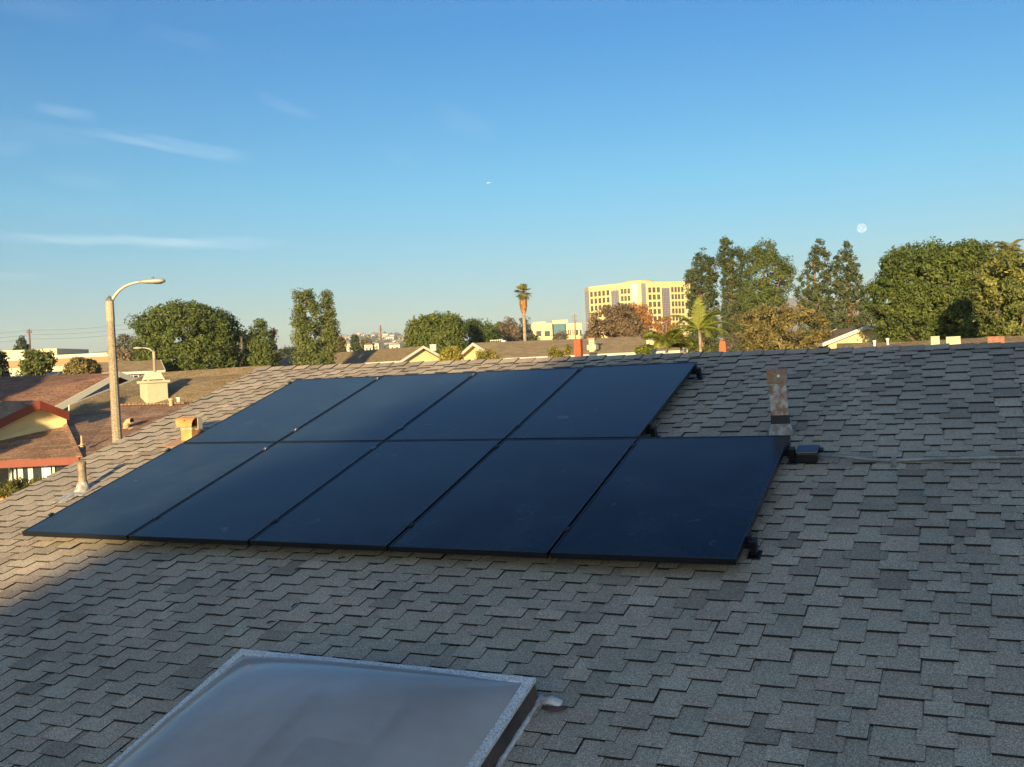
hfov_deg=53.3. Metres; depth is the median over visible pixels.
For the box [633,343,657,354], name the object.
shrub
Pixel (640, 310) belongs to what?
tree
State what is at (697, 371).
mounting rail
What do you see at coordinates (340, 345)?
tree
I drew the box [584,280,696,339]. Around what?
office tower
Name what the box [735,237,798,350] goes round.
pine tree
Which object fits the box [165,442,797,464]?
mounting rail
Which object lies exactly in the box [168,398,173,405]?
vent pipe
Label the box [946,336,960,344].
roof vent
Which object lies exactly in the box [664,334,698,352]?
feather palm
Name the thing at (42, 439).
house
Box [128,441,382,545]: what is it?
solar panel
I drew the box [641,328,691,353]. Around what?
feather palm
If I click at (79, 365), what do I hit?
tree
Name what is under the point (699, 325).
feather palm
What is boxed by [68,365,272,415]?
house
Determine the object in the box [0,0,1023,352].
sky
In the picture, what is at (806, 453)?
junction box
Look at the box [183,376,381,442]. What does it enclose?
solar panel
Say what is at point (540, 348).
house
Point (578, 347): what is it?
chimney
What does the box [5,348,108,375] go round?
commercial building
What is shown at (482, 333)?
tree
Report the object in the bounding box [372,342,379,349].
house
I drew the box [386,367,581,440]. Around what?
solar panel
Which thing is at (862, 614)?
house
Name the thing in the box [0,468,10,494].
window
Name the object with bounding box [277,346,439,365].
house
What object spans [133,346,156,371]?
street lamp
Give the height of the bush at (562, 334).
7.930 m
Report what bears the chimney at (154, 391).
on the house at (190, 386)
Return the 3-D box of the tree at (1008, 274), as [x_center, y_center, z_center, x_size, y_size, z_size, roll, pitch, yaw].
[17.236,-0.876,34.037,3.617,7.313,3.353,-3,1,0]
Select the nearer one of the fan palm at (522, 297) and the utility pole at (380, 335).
the fan palm at (522, 297)
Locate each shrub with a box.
[275,346,291,361]
[315,350,334,364]
[437,345,463,360]
[474,348,501,359]
[547,344,572,357]
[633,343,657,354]
[723,332,741,351]
[829,311,873,328]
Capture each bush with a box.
[117,348,139,361]
[527,333,542,340]
[551,330,569,339]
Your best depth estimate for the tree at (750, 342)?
51.05 m
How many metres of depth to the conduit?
6.13 m
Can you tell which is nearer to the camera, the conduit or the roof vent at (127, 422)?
the conduit
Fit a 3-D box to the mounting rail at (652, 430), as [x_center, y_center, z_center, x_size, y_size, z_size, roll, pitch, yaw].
[-0.872,0.417,8.153,4.232,0.152,0.136,-2,1,25]
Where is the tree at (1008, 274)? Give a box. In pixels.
[966,250,1023,337]
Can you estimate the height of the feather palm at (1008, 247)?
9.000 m
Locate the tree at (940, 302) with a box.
[862,236,1023,341]
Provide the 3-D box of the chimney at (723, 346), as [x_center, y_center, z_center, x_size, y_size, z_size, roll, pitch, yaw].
[6.212,-1.111,29.999,0.200,0.370,0.200,-2,1,25]
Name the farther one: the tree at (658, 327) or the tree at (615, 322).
the tree at (658, 327)
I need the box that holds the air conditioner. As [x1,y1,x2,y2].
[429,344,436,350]
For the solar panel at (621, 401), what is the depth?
7.88 m
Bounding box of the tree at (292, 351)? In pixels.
[284,346,296,355]
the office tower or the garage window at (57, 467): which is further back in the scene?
the office tower
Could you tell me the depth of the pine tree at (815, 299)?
79.59 m
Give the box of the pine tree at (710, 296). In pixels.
[682,247,720,352]
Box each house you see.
[0,342,1023,766]
[0,372,134,411]
[0,400,189,494]
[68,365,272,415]
[98,360,165,377]
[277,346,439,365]
[345,342,351,351]
[364,343,372,349]
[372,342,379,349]
[389,343,400,347]
[461,336,687,359]
[809,325,904,348]
[836,335,1023,347]
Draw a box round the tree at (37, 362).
[14,348,57,375]
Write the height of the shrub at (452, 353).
4.843 m
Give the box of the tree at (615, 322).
[580,302,648,338]
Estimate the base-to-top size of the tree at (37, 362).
5.539 m
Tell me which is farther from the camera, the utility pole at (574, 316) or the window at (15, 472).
the utility pole at (574, 316)
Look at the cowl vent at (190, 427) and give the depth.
9.24 m
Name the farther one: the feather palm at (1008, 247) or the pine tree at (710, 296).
the pine tree at (710, 296)
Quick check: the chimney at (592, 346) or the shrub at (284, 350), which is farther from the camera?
the shrub at (284, 350)
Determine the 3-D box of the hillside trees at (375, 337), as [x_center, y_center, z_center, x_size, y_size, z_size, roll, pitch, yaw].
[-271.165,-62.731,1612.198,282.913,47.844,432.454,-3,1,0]
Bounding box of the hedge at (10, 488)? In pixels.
[0,475,43,497]
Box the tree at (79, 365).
[55,356,102,374]
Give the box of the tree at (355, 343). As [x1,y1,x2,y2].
[348,333,360,350]
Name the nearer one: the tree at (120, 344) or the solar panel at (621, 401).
the solar panel at (621, 401)
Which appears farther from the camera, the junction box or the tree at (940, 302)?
the tree at (940, 302)
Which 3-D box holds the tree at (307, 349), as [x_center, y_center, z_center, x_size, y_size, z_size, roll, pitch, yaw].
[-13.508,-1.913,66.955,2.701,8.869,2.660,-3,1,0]
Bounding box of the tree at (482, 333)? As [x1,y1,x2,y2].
[465,317,502,345]
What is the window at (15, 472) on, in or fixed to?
in the house at (42, 439)
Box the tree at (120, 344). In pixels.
[107,333,145,361]
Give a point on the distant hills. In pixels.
(173, 359)
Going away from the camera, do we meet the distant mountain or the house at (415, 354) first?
the house at (415, 354)
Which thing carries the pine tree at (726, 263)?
on the ground
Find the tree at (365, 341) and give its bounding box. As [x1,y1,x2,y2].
[359,337,375,350]
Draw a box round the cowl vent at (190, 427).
[163,417,202,446]
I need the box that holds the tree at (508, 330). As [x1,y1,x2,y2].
[496,316,521,341]
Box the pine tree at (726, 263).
[715,236,746,351]
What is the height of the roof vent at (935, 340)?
0.356 m
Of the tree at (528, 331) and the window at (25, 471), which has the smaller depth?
the window at (25, 471)
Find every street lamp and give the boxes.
[105,277,165,442]
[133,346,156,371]
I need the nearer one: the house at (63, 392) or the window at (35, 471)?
the window at (35, 471)
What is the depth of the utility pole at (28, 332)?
149.92 m
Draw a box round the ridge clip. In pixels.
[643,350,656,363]
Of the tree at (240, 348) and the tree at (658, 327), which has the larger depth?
the tree at (658, 327)
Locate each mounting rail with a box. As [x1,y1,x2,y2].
[47,513,762,559]
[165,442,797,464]
[198,422,660,436]
[287,363,704,383]
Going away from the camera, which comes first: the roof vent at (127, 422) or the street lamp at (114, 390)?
the street lamp at (114, 390)
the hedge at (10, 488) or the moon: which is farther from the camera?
the moon
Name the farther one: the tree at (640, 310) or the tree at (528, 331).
the tree at (528, 331)
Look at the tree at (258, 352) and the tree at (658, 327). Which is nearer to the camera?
the tree at (258, 352)
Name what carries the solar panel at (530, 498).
attached to the mounting rail at (755, 552)
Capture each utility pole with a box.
[27,329,31,349]
[379,325,382,348]
[572,314,576,338]
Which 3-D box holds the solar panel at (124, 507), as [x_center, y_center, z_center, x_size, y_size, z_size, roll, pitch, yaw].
[-2.727,0.789,7.851,1.016,0.036,1.700,-2,18,25]
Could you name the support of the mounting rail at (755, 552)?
attached to the house at (862, 614)
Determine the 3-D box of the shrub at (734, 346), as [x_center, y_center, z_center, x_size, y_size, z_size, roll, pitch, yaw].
[10.223,-0.022,47.979,1.434,4.834,1.337,-3,1,0]
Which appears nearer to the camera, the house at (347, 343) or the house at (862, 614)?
the house at (862, 614)
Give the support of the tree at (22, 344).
on the ground
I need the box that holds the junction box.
[795,445,823,462]
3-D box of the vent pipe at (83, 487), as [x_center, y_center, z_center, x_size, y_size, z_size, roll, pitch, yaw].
[-3.556,0.795,8.312,0.200,0.302,0.322,-2,1,25]
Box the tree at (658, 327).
[650,315,679,335]
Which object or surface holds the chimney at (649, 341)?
on the house at (540, 348)
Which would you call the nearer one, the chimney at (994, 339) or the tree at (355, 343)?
the chimney at (994, 339)
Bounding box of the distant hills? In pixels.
[89,350,279,359]
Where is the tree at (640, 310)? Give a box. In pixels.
[628,302,653,329]
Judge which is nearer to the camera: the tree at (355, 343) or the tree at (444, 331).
the tree at (444, 331)
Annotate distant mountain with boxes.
[709,297,911,339]
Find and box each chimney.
[137,372,169,402]
[574,339,582,356]
[587,338,598,351]
[646,332,654,344]
[719,339,727,351]
[987,336,1004,342]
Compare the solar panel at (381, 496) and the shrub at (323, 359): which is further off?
the shrub at (323, 359)
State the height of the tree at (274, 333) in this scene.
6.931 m
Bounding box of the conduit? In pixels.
[818,453,1023,467]
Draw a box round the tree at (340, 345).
[333,335,348,351]
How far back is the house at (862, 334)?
49.34 m
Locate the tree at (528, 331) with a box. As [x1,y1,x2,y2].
[517,316,532,340]
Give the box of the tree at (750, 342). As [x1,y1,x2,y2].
[733,303,834,350]
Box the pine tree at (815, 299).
[792,239,836,337]
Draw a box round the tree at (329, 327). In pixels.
[317,289,340,363]
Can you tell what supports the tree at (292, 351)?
on the ground
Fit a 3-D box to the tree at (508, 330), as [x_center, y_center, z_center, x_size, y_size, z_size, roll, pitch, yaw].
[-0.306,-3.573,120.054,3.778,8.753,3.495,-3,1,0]
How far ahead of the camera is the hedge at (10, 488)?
18.49 m
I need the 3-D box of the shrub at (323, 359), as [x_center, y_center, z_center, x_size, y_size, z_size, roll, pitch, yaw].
[-11.979,0.169,64.964,1.830,4.646,1.904,-3,1,0]
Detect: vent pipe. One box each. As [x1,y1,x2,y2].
[52,461,100,501]
[78,436,84,446]
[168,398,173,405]
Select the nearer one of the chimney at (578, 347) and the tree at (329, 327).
the chimney at (578, 347)
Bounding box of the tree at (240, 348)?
[236,334,246,366]
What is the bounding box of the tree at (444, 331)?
[400,310,471,356]
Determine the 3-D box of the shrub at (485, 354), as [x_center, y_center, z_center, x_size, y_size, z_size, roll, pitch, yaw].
[-1.109,0.648,47.984,1.918,4.659,1.769,-3,1,0]
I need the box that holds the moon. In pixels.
[857,223,866,232]
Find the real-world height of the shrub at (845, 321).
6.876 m
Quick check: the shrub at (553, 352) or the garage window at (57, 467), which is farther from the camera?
the shrub at (553, 352)
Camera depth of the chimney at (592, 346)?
59.83 m
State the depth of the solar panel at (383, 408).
8.78 m
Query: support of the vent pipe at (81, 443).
attached to the house at (42, 439)
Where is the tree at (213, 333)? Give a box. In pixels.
[124,298,244,371]
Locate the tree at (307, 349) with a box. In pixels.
[288,288,325,365]
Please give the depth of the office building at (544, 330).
299.74 m
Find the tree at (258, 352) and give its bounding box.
[238,318,281,366]
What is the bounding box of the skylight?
[107,649,565,766]
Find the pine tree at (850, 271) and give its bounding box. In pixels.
[829,240,870,330]
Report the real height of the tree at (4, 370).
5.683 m
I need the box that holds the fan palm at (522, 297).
[514,283,531,340]
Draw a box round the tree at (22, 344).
[13,335,29,349]
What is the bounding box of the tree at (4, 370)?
[0,351,11,376]
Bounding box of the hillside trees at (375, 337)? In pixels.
[279,332,405,352]
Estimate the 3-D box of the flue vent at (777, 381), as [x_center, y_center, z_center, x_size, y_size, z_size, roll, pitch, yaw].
[1.831,0.132,6.972,0.197,0.468,0.220,-2,1,24]
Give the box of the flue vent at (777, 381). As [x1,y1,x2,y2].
[766,368,797,437]
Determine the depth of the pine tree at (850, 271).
77.53 m
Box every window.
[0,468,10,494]
[11,467,20,481]
[20,467,30,481]
[30,466,43,478]
[51,465,68,473]
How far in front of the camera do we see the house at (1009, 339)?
19.63 m
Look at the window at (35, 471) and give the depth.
23.41 m
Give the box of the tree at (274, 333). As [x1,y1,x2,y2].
[268,327,278,345]
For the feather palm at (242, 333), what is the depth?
87.94 m
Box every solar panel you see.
[22,442,275,539]
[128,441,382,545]
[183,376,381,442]
[250,439,502,550]
[279,372,476,441]
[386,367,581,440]
[389,438,637,557]
[506,362,697,438]
[550,435,790,564]
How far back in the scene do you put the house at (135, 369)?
65.68 m
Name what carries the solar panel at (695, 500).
attached to the mounting rail at (755, 552)
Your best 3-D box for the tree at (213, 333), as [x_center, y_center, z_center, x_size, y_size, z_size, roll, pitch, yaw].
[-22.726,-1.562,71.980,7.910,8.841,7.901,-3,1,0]
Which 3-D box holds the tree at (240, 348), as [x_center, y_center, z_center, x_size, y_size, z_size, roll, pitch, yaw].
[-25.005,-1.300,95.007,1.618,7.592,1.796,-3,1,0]
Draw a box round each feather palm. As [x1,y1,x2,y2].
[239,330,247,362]
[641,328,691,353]
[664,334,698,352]
[665,297,737,351]
[992,239,1023,252]
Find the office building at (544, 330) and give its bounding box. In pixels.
[530,320,588,339]
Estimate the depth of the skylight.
4.48 m
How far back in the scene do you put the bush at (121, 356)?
99.10 m
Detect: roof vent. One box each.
[123,418,133,429]
[931,336,939,344]
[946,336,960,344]

